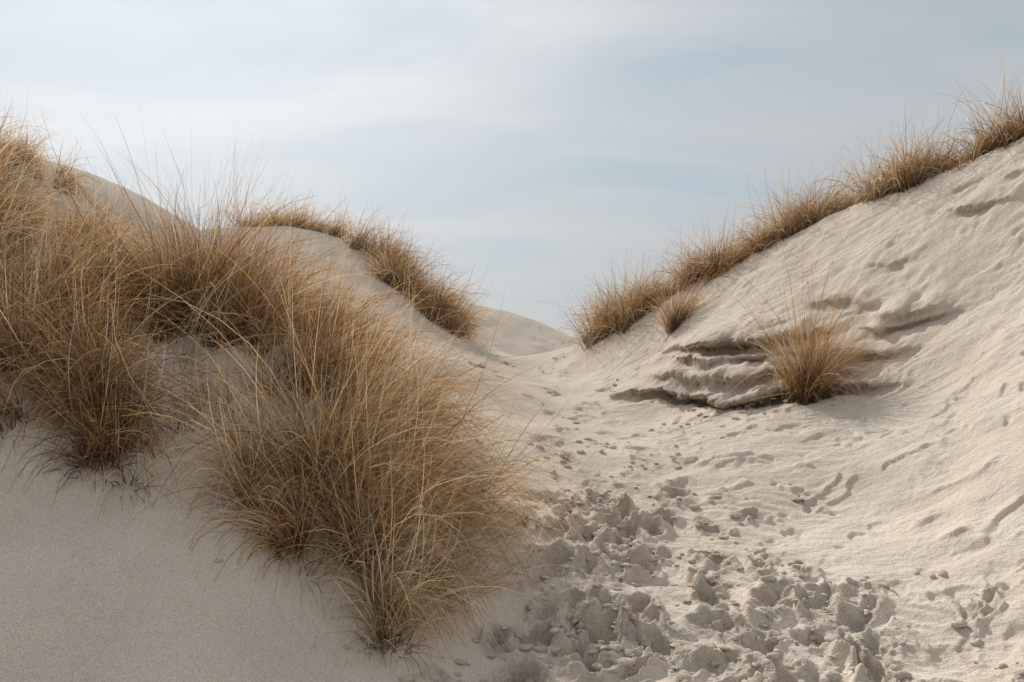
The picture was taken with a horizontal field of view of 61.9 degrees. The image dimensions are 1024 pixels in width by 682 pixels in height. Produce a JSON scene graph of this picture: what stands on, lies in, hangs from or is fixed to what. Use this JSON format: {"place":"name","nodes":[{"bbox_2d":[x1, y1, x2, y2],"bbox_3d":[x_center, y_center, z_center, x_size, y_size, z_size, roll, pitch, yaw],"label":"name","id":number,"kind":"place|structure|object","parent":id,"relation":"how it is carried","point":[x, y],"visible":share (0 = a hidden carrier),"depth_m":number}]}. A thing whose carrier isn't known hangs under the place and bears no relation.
{"place":"outdoors","nodes":[
{"label":"outdoors","id":0,"kind":"place"},
{"bbox_2d":[0,137,1023,681],"bbox_3d":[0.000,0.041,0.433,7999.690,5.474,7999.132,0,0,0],"label":"sand dune terrain","id":1,"kind":"structure","parent":0,"point":[900,479],"depth_m":5.79},
{"bbox_2d":[0,89,227,418],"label":"marram grass","id":2,"kind":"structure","parent":1,"relation":"on","point":[22,155],"depth_m":5.90},
{"bbox_2d":[0,178,249,521],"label":"marram grass","id":3,"kind":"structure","parent":1,"relation":"on","point":[91,406],"depth_m":4.85},
{"bbox_2d":[0,106,440,389],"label":"marram grass","id":4,"kind":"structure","parent":1,"relation":"on","point":[194,274],"depth_m":6.16},
{"bbox_2d":[0,103,685,681],"bbox_3d":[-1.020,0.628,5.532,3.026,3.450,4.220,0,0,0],"label":"marram grass","id":5,"kind":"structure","parent":1,"relation":"on","point":[371,530],"depth_m":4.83},
{"bbox_2d":[211,184,516,349],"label":"marram grass","id":6,"kind":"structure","parent":1,"relation":"on","point":[398,273],"depth_m":15.95},
{"bbox_2d":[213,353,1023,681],"bbox_3d":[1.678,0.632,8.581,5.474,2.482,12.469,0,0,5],"label":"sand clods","id":7,"kind":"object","parent":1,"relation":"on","point":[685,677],"visible":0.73,"depth_m":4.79},
{"bbox_2d":[621,219,750,346],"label":"marram grass","id":8,"kind":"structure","parent":1,"relation":"on","point":[678,315],"depth_m":12.00},
{"bbox_2d":[545,43,1023,361],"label":"marram grass","id":9,"kind":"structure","parent":1,"relation":"on","point":[613,317],"depth_m":12.35},
{"bbox_2d":[687,194,951,423],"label":"marram grass","id":10,"kind":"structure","parent":1,"relation":"on","point":[821,372],"depth_m":8.60},
{"bbox_2d":[0,0,1023,340],"label":"sky","id":11,"kind":"structure","parent":0,"point":[549,138]}
]}

